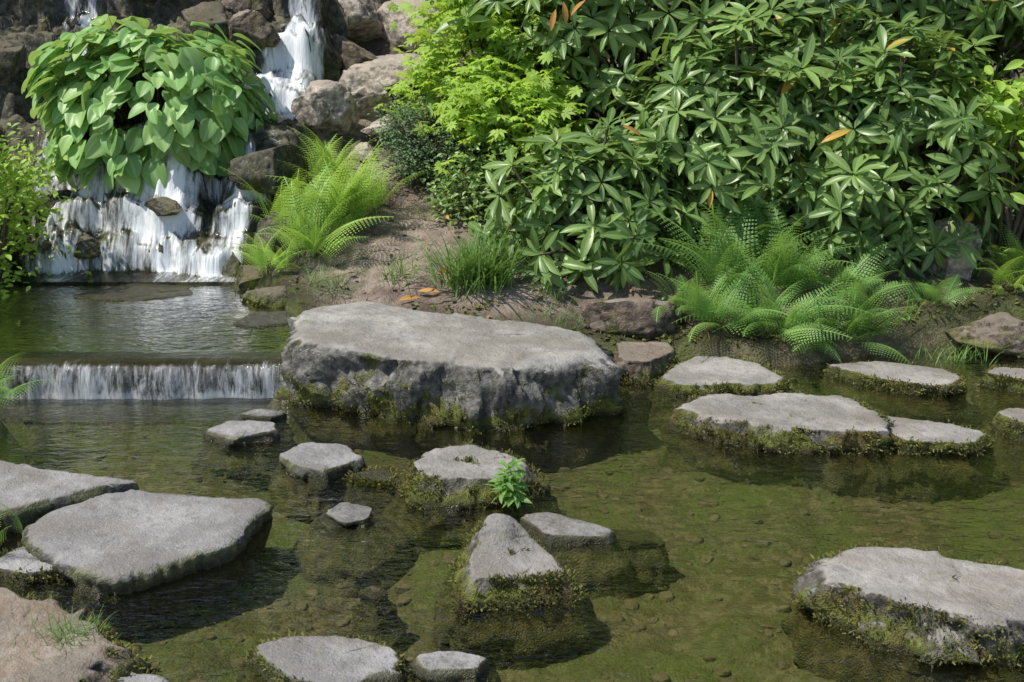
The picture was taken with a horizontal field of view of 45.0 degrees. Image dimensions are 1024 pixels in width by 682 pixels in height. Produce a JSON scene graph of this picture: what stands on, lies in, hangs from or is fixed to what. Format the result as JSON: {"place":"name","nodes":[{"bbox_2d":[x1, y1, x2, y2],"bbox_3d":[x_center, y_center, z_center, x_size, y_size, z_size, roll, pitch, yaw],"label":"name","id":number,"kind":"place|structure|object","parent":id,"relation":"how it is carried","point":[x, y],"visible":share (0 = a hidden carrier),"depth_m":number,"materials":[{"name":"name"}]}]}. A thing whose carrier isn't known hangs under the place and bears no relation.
{"place":"outdoors","nodes":[
{"label":"outdoors","id":0,"kind":"place"},
{"bbox_2d":[0,502,22,542],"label":"fern","id":1,"kind":"object","parent":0,"point":[11,519],"visible":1,"depth_m":4.15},
{"bbox_2d":[0,350,280,399],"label":"weir waterfall","id":2,"kind":"structure","parent":0,"point":[84,395],"depth_m":5.63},
{"bbox_2d":[0,273,295,357],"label":"pool water","id":3,"kind":"structure","parent":0,"point":[202,302],"depth_m":6.33,"materials":[{"name":"liquid"}]},
{"bbox_2d":[3,0,342,281],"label":"waterfall","id":4,"kind":"structure","parent":0,"point":[291,49],"depth_m":7.34,"materials":[{"name":"white liquid"}]},
{"bbox_2d":[0,0,1023,681],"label":"ground","id":5,"kind":"structure","parent":0,"point":[738,652],"depth_m":5.11,"materials":[{"name":"soil"}]},
{"bbox_2d":[0,39,26,89],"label":"rock","id":6,"kind":"object","parent":5,"relation":"on","point":[13,53],"visible":0.67,"depth_m":7.93,"materials":[{"name":"stone"}]},
{"bbox_2d":[0,351,53,406],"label":"fern","id":7,"kind":"object","parent":5,"relation":"on","point":[12,390],"visible":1,"depth_m":5.30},
{"bbox_2d":[0,542,74,610],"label":"stone","id":8,"kind":"object","parent":5,"relation":"on","point":[24,568],"visible":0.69,"depth_m":3.98,"materials":[{"name":"stone"}]},
{"bbox_2d":[0,123,94,323],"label":"bright leaf shrub","id":9,"kind":"object","parent":5,"relation":"on","point":[18,177],"visible":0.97,"depth_m":6.84,"materials":[{"name":"green plant"}]},
{"bbox_2d":[30,189,74,211],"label":"rock","id":10,"kind":"object","parent":5,"relation":"on","point":[51,200],"visible":0.29,"depth_m":7.34,"materials":[{"name":"stone"}]},
{"bbox_2d":[0,460,138,555],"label":"flat stone","id":11,"kind":"object","parent":5,"relation":"on","point":[29,494],"visible":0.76,"depth_m":4.44,"materials":[{"name":"stone"}]},
{"bbox_2d":[0,587,161,681],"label":"boulder","id":12,"kind":"object","parent":5,"relation":"on","point":[109,659],"visible":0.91,"depth_m":3.31,"materials":[{"name":"brown stone"}]},
{"bbox_2d":[11,603,118,657],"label":"grass tuft","id":13,"kind":"object","parent":12,"relation":"on","point":[69,630],"visible":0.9,"depth_m":3.36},
{"bbox_2d":[73,232,101,258],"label":"rock","id":14,"kind":"object","parent":5,"relation":"on","point":[86,248],"visible":0.95,"depth_m":7.22,"materials":[{"name":"stone"}]},
{"bbox_2d":[67,283,199,335],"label":"flat stone","id":15,"kind":"object","parent":5,"relation":"on","point":[132,292],"visible":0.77,"depth_m":6.75,"materials":[{"name":"stone"}]},
{"bbox_2d":[0,352,279,400],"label":"weir ledge stone","id":16,"kind":"object","parent":5,"relation":"on","point":[144,376],"visible":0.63,"depth_m":5.69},
{"bbox_2d":[117,673,169,681],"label":"stone","id":17,"kind":"object","parent":5,"relation":"on","point":[132,677],"visible":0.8,"depth_m":3.25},
{"bbox_2d":[21,489,273,638],"bbox_3d":[-1.262,0.786,4.233,0.829,0.325,0.704,0,17,0],"label":"flat stone","id":18,"kind":"object","parent":5,"relation":"on","point":[131,543],"visible":0.88,"depth_m":4.10,"materials":[{"name":"stone"}]},
{"bbox_2d":[144,197,181,215],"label":"rock","id":19,"kind":"object","parent":5,"relation":"on","point":[162,206],"visible":1,"depth_m":7.25,"materials":[{"name":"stone"}]},
{"bbox_2d":[0,0,347,315],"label":"cascade rocks","id":20,"kind":"object","parent":5,"relation":"on","point":[30,24],"visible":0.3,"depth_m":7.59,"materials":[{"name":"stone"}]},
{"bbox_2d":[21,14,278,195],"bbox_3d":[-2.216,-1.339,7.624,1.546,1.299,1.090,0,17,0],"label":"hosta plant","id":21,"kind":"object","parent":20,"relation":"on","point":[90,97],"visible":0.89,"depth_m":7.31,"materials":[{"name":"green plant"}]},
{"bbox_2d":[181,1,232,39],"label":"rock","id":22,"kind":"object","parent":5,"relation":"on","point":[212,14],"visible":0.49,"depth_m":8.05,"materials":[{"name":"stone"}]},
{"bbox_2d":[216,251,240,297],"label":"rock","id":23,"kind":"object","parent":5,"relation":"on","point":[230,268],"visible":0.4,"depth_m":7.14,"materials":[{"name":"stone"}]},
{"bbox_2d":[190,420,290,493],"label":"stone","id":24,"kind":"object","parent":5,"relation":"on","point":[234,433],"visible":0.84,"depth_m":5.12,"materials":[{"name":"stone"}]},
{"bbox_2d":[228,263,262,306],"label":"bank boulder","id":25,"kind":"object","parent":5,"relation":"on","point":[246,277],"visible":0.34,"depth_m":6.92,"materials":[{"name":"stone"}]},
{"bbox_2d":[221,0,272,20],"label":"rock","id":26,"kind":"object","parent":5,"relation":"on","point":[233,7],"visible":0.38,"depth_m":8.25,"materials":[{"name":"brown stone"}]},
{"bbox_2d":[228,9,280,47],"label":"rock","id":27,"kind":"object","parent":5,"relation":"on","point":[256,28],"visible":0.81,"depth_m":7.97,"materials":[{"name":"grey stone"}]},
{"bbox_2d":[228,144,293,194],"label":"rock","id":28,"kind":"object","parent":5,"relation":"on","point":[253,169],"visible":0.91,"depth_m":7.26,"materials":[{"name":"stone"}]},
{"bbox_2d":[231,311,291,355],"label":"flat stone","id":29,"kind":"object","parent":5,"relation":"on","point":[257,319],"visible":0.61,"depth_m":6.24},
{"bbox_2d":[240,286,287,311],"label":"bank boulder","id":30,"kind":"object","parent":5,"relation":"on","point":[275,297],"visible":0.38,"depth_m":6.57,"materials":[{"name":"stone"}]},
{"bbox_2d":[236,408,295,447],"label":"stone","id":31,"kind":"object","parent":5,"relation":"on","point":[265,415],"visible":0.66,"depth_m":5.39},
{"bbox_2d":[229,226,306,273],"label":"fern","id":32,"kind":"object","parent":5,"relation":"on","point":[264,255],"visible":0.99,"depth_m":6.78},
{"bbox_2d":[219,159,343,248],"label":"fern","id":33,"kind":"object","parent":5,"relation":"on","point":[284,200],"visible":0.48,"depth_m":7.17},
{"bbox_2d":[254,206,324,260],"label":"rock","id":34,"kind":"object","parent":5,"relation":"on","point":[265,222],"visible":0.34,"depth_m":7.12,"materials":[{"name":"stone"}]},
{"bbox_2d":[291,92,330,132],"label":"rock","id":35,"kind":"object","parent":5,"relation":"on","point":[311,110],"visible":0.88,"depth_m":7.83,"materials":[{"name":"stone"}]},
{"bbox_2d":[266,442,366,523],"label":"stepping stone","id":36,"kind":"object","parent":5,"relation":"on","point":[320,463],"visible":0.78,"depth_m":4.79,"materials":[{"name":"stone"}]},
{"bbox_2d":[256,177,388,257],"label":"fern","id":37,"kind":"object","parent":5,"relation":"on","point":[310,234],"visible":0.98,"depth_m":6.93,"materials":[{"name":"plant"}]},
{"bbox_2d":[236,629,415,681],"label":"stepping stone","id":38,"kind":"object","parent":5,"relation":"on","point":[296,657],"visible":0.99,"depth_m":3.46,"materials":[{"name":"stone"}]},
{"bbox_2d":[294,262,360,299],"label":"grass tuft","id":39,"kind":"object","parent":5,"relation":"on","point":[329,287],"visible":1,"depth_m":6.61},
{"bbox_2d":[300,79,359,134],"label":"rock","id":40,"kind":"object","parent":5,"relation":"on","point":[338,100],"visible":0.6,"depth_m":7.97,"materials":[{"name":"stone"}]},
{"bbox_2d":[287,125,381,194],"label":"fern","id":41,"kind":"object","parent":5,"relation":"on","point":[318,162],"visible":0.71,"depth_m":7.49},
{"bbox_2d":[265,144,404,232],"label":"fern","id":42,"kind":"object","parent":5,"relation":"on","point":[355,185],"visible":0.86,"depth_m":7.10,"materials":[{"name":"plant"}]},
{"bbox_2d":[289,502,413,597],"bbox_3d":[-0.584,0.744,4.452,0.448,0.277,0.437,6,18,18],"label":"stone","id":43,"kind":"object","parent":5,"relation":"on","point":[344,517],"visible":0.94,"depth_m":4.34,"materials":[{"name":"stone"}]},
{"bbox_2d":[332,34,377,72],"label":"rock","id":44,"kind":"object","parent":5,"relation":"on","point":[351,53],"visible":0.31,"depth_m":8.53,"materials":[{"name":"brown stone"}]},
{"bbox_2d":[346,142,374,162],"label":"rock","id":45,"kind":"object","parent":5,"relation":"on","point":[366,149],"visible":0.62,"depth_m":7.90,"materials":[{"name":"stone"}]},
{"bbox_2d":[338,0,383,41],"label":"rock","id":46,"kind":"object","parent":5,"relation":"on","point":[365,23],"visible":0.45,"depth_m":8.81,"materials":[{"name":"stone"}]},
{"bbox_2d":[338,69,392,117],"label":"rock","id":47,"kind":"object","parent":5,"relation":"on","point":[364,88],"visible":0.44,"depth_m":8.24,"materials":[{"name":"stone"}]},
{"bbox_2d":[342,464,401,514],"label":"stone","id":48,"kind":"object","parent":5,"relation":"on","point":[372,476],"visible":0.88,"depth_m":4.73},
{"bbox_2d":[349,585,408,650],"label":"stone","id":49,"kind":"object","parent":5,"relation":"on","point":[374,594],"visible":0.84,"depth_m":3.89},
{"bbox_2d":[325,147,434,215],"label":"fern","id":50,"kind":"object","parent":5,"relation":"on","point":[378,193],"visible":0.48,"depth_m":7.39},
{"bbox_2d":[361,114,398,138],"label":"rock","id":51,"kind":"object","parent":5,"relation":"on","point":[367,130],"visible":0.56,"depth_m":8.01,"materials":[{"name":"stone"}]},
{"bbox_2d":[348,53,423,91],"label":"rock","id":52,"kind":"object","parent":5,"relation":"on","point":[382,69],"visible":0.35,"depth_m":8.40,"materials":[{"name":"stone"}]},
{"bbox_2d":[354,244,427,287],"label":"grass tuft","id":53,"kind":"object","parent":5,"relation":"on","point":[400,271],"visible":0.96,"depth_m":6.67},
{"bbox_2d":[381,93,418,118],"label":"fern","id":54,"kind":"object","parent":5,"relation":"on","point":[399,109],"visible":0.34,"depth_m":8.16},
{"bbox_2d":[376,0,452,49],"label":"rock","id":55,"kind":"object","parent":5,"relation":"on","point":[394,37],"visible":0.31,"depth_m":8.86,"materials":[{"name":"stone"}]},
{"bbox_2d":[362,80,489,200],"bbox_3d":[-0.526,-1.300,7.733,0.836,0.716,0.798,0,17,0],"label":"evergreen shrub","id":56,"kind":"object","parent":5,"relation":"on","point":[424,151],"visible":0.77,"depth_m":7.67,"materials":[{"name":"green plant"}]},
{"bbox_2d":[401,190,455,219],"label":"grass tuft","id":57,"kind":"object","parent":5,"relation":"on","point":[430,207],"visible":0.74,"depth_m":7.39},
{"bbox_2d":[272,301,631,468],"bbox_3d":[-0.330,0.245,5.723,1.791,0.600,0.966,7,18,22],"label":"boulder","id":58,"kind":"object","parent":5,"relation":"on","point":[395,366],"visible":0.89,"depth_m":5.40,"materials":[{"name":"stone"}]},
{"bbox_2d":[410,651,500,681],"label":"flat stone","id":59,"kind":"object","parent":5,"relation":"on","point":[446,666],"visible":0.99,"depth_m":3.45,"materials":[{"name":"stone"}]},
{"bbox_2d":[390,212,548,302],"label":"grass tuft","id":60,"kind":"object","parent":5,"relation":"on","point":[483,268],"visible":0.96,"depth_m":6.55,"materials":[{"name":"plant"}]},
{"bbox_2d":[382,438,561,556],"bbox_3d":[-0.165,0.610,4.739,0.713,0.374,0.559,0,17,0],"label":"stepping stone","id":61,"kind":"object","parent":5,"relation":"on","point":[447,478],"visible":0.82,"depth_m":4.54,"materials":[{"name":"stone"}]},
{"bbox_2d":[484,456,531,508],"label":"seedling plant","id":62,"kind":"object","parent":61,"relation":"on","point":[508,486],"visible":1,"depth_m":4.44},
{"bbox_2d":[413,119,536,227],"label":"evergreen shrub","id":63,"kind":"object","parent":5,"relation":"on","point":[472,193],"visible":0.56,"depth_m":7.22,"materials":[{"name":"green plant"}]},
{"bbox_2d":[374,0,588,164],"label":"japanese maple","id":64,"kind":"object","parent":5,"relation":"on","point":[433,69],"visible":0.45,"depth_m":7.67,"materials":[{"name":"green plant"}]},
{"bbox_2d":[289,44,697,335],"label":"gravel","id":65,"kind":"structure","parent":5,"relation":"on","point":[446,243],"depth_m":6.91,"materials":[{"name":"gravel"}]},
{"bbox_2d":[294,128,714,339],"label":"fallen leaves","id":66,"kind":"object","parent":5,"relation":"on","point":[464,288],"visible":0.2,"depth_m":6.64,"materials":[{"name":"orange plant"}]},
{"bbox_2d":[423,42,592,218],"bbox_3d":[0.049,-1.279,7.401,1.171,0.998,1.103,0,17,0],"label":"japanese maple","id":67,"kind":"object","parent":5,"relation":"on","point":[555,105],"visible":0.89,"depth_m":7.22,"materials":[{"name":"green plant"}]},
{"bbox_2d":[432,513,598,670],"bbox_3d":[0.004,0.805,4.016,0.547,0.424,0.575,0,17,0],"label":"stepping stone","id":68,"kind":"object","parent":5,"relation":"on","point":[504,563],"visible":0.98,"depth_m":3.84,"materials":[{"name":"stone"}]},
{"bbox_2d":[397,0,639,300],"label":"orange leaves","id":69,"kind":"object","parent":5,"relation":"on","point":[551,25],"visible":0.83,"depth_m":6.75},
{"bbox_2d":[17,359,1023,681],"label":"pond pebbles","id":70,"kind":"object","parent":5,"relation":"on","point":[665,593],"visible":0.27,"depth_m":4.40,"materials":[{"name":"stone"}]},
{"bbox_2d":[528,274,574,311],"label":"grass tuft","id":71,"kind":"object","parent":5,"relation":"on","point":[550,290],"visible":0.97,"depth_m":6.50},
{"bbox_2d":[458,0,653,133],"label":"bush","id":72,"kind":"object","parent":5,"relation":"on","point":[558,10],"visible":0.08,"depth_m":7.64,"materials":[{"name":"green plant"}]},
{"bbox_2d":[529,295,591,329],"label":"grass tuft","id":73,"kind":"object","parent":5,"relation":"on","point":[562,315],"visible":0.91,"depth_m":6.37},
{"bbox_2d":[520,512,635,599],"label":"flat stone","id":74,"kind":"object","parent":5,"relation":"on","point":[549,529],"visible":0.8,"depth_m":4.23,"materials":[{"name":"stone"}]},
{"bbox_2d":[468,107,709,292],"bbox_3d":[0.440,-0.821,6.938,1.377,0.978,1.236,0,17,0],"label":"rhododendron bush","id":75,"kind":"object","parent":5,"relation":"on","point":[600,216],"visible":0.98,"depth_m":6.61,"materials":[{"name":"green plant"}]},
{"bbox_2d":[434,0,826,139],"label":"rhododendron bush","id":76,"kind":"object","parent":5,"relation":"on","point":[634,23],"visible":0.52,"depth_m":7.17,"materials":[{"name":"green plant"}]},
{"bbox_2d":[581,298,683,338],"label":"bank boulder","id":77,"kind":"object","parent":5,"relation":"on","point":[631,317],"visible":0.78,"depth_m":6.26,"materials":[{"name":"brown stone"}]},
{"bbox_2d":[256,41,1013,335],"bbox_3d":[0.743,-1.309,7.672,4.543,1.947,3.602,0,17,0],"label":"ground cover","id":78,"kind":"object","parent":5,"relation":"on","point":[771,330],"visible":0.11,"depth_m":6.63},
{"bbox_2d":[611,529,671,592],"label":"flat stone","id":79,"kind":"object","parent":5,"relation":"on","point":[657,573],"visible":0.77,"depth_m":4.29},
{"bbox_2d":[613,341,681,423],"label":"stepping stone","id":80,"kind":"object","parent":5,"relation":"on","point":[642,365],"visible":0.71,"depth_m":5.85,"materials":[{"name":"stone"}]},
{"bbox_2d":[289,2,1013,331],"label":"leaf litter","id":81,"kind":"object","parent":5,"relation":"on","point":[452,299],"visible":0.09,"depth_m":6.73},
{"bbox_2d":[283,274,1023,344],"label":"creeping plants","id":82,"kind":"object","parent":5,"relation":"on","point":[754,332],"visible":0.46,"depth_m":6.36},
{"bbox_2d":[645,272,721,321],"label":"fern","id":83,"kind":"object","parent":5,"relation":"on","point":[680,303],"visible":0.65,"depth_m":6.41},
{"bbox_2d":[633,197,795,300],"bbox_3d":[1.030,-0.490,6.482,0.798,0.572,0.942,-5,18,-16],"label":"fern","id":84,"kind":"object","parent":5,"relation":"on","point":[718,257],"visible":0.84,"depth_m":6.44,"materials":[{"name":"plant"}]},
{"bbox_2d":[648,354,794,429],"bbox_3d":[0.992,0.267,5.920,0.726,0.333,0.618,0,17,0],"label":"stepping stone","id":85,"kind":"object","parent":5,"relation":"on","point":[701,375],"visible":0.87,"depth_m":5.74,"materials":[{"name":"stone"}]},
{"bbox_2d":[658,256,791,341],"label":"fern","id":86,"kind":"object","parent":5,"relation":"on","point":[700,307],"visible":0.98,"depth_m":6.22,"materials":[{"name":"plant"}]},
{"bbox_2d":[683,161,795,259],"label":"fern","id":87,"kind":"object","parent":5,"relation":"on","point":[763,225],"visible":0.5,"depth_m":6.72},
{"bbox_2d":[580,0,938,252],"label":"rhododendron bush","id":88,"kind":"object","parent":5,"relation":"on","point":[770,88],"visible":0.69,"depth_m":6.68,"materials":[{"name":"green plant"}]},
{"bbox_2d":[672,244,870,349],"bbox_3d":[1.274,-0.215,6.189,0.942,0.459,0.717,0,17,0],"label":"fern","id":89,"kind":"object","parent":5,"relation":"on","point":[793,318],"visible":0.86,"depth_m":6.17,"materials":[{"name":"plant"}]},
{"bbox_2d":[658,390,901,503],"bbox_3d":[1.135,0.445,5.289,1.018,0.369,0.665,0,17,0],"label":"stepping stone","id":90,"kind":"object","parent":5,"relation":"on","point":[783,424],"visible":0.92,"depth_m":5.09,"materials":[{"name":"stone"}]},
{"bbox_2d":[719,187,856,301],"bbox_3d":[1.498,-0.480,6.379,0.792,0.596,0.833,0,17,0],"label":"fern","id":91,"kind":"object","parent":5,"relation":"on","point":[785,270],"visible":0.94,"depth_m":6.42,"materials":[{"name":"plant"}]},
{"bbox_2d":[762,268,920,363],"bbox_3d":[1.669,-0.140,6.208,0.857,0.428,0.725,0,17,0],"label":"fern","id":92,"kind":"object","parent":5,"relation":"on","point":[855,321],"visible":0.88,"depth_m":6.19,"materials":[{"name":"plant"}]},
{"bbox_2d":[792,239,934,303],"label":"fern","id":93,"kind":"object","parent":5,"relation":"on","point":[862,280],"visible":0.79,"depth_m":6.48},
{"bbox_2d":[721,0,1023,144],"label":"rhododendron bush","id":94,"kind":"object","parent":5,"relation":"on","point":[963,21],"visible":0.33,"depth_m":7.01,"materials":[{"name":"green plant"}]},
{"bbox_2d":[766,4,1023,286],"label":"rhododendron bush","id":95,"kind":"object","parent":5,"relation":"on","point":[904,213],"visible":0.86,"depth_m":6.55,"materials":[{"name":"green plant"}]},
{"bbox_2d":[820,359,974,425],"bbox_3d":[1.839,0.277,5.888,0.693,0.333,0.455,13,21,37],"label":"stepping stone","id":96,"kind":"object","parent":5,"relation":"on","point":[910,379],"visible":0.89,"depth_m":5.75,"materials":[{"name":"stone"}]},
{"bbox_2d":[839,274,958,335],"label":"fern","id":97,"kind":"object","parent":5,"relation":"on","point":[913,308],"visible":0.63,"depth_m":6.40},
{"bbox_2d":[781,539,1023,681],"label":"stepping stone","id":98,"kind":"object","parent":5,"relation":"on","point":[935,610],"visible":1,"depth_m":3.65,"materials":[{"name":"stone"}]},
{"bbox_2d":[883,414,996,503],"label":"stepping stone","id":99,"kind":"object","parent":5,"relation":"on","point":[919,439],"visible":0.65,"depth_m":5.01,"materials":[{"name":"stone"}]},
{"bbox_2d":[891,267,988,306],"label":"fern","id":100,"kind":"object","parent":5,"relation":"on","point":[928,289],"visible":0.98,"depth_m":6.44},
{"bbox_2d":[918,219,981,280],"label":"bank boulder","id":101,"kind":"object","parent":5,"relation":"on","point":[952,267],"visible":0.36,"depth_m":6.66,"materials":[{"name":"stone"}]},
{"bbox_2d":[914,341,1003,368],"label":"grass tuft","id":102,"kind":"object","parent":5,"relation":"on","point":[963,355],"visible":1,"depth_m":6.15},
{"bbox_2d":[934,55,1023,275],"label":"bright leaf shrub","id":103,"kind":"object","parent":5,"relation":"on","point":[1015,128],"visible":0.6,"depth_m":6.66,"materials":[{"name":"green plant"}]},
{"bbox_2d":[944,312,1023,362],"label":"bank boulder","id":104,"kind":"object","parent":5,"relation":"on","point":[998,333],"visible":0.98,"depth_m":6.27,"materials":[{"name":"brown stone"}]},
{"bbox_2d":[956,0,1023,215],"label":"rhododendron bush","id":105,"kind":"object","parent":5,"relation":"on","point":[1011,29],"visible":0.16,"depth_m":7.15,"materials":[{"name":"green plant"}]},
{"bbox_2d":[969,256,1023,293],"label":"fern","id":106,"kind":"object","parent":5,"relation":"on","point":[999,272],"visible":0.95,"depth_m":6.49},
{"bbox_2d":[971,364,1023,426],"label":"stone","id":107,"kind":"object","parent":5,"relation":"on","point":[1006,378],"visible":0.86,"depth_m":5.78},
{"bbox_2d":[977,217,1023,276],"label":"fern","id":108,"kind":"object","parent":5,"relation":"on","point":[1019,253],"visible":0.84,"depth_m":6.63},
{"bbox_2d":[987,408,1023,483],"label":"stone","id":109,"kind":"object","parent":5,"relation":"on","point":[1009,422],"visible":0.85,"depth_m":5.20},
{"bbox_2d":[0,321,1023,681],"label":"pond water","id":110,"kind":"structure","parent":0,"point":[662,437],"depth_m":4.91,"materials":[{"name":"liquid"}]},
{"bbox_2d":[0,397,269,421],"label":"foam","id":111,"kind":"object","parent":110,"relation":"on","point":[148,402],"visible":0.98,"depth_m":5.50,"materials":[{"name":"white"}]}
]}

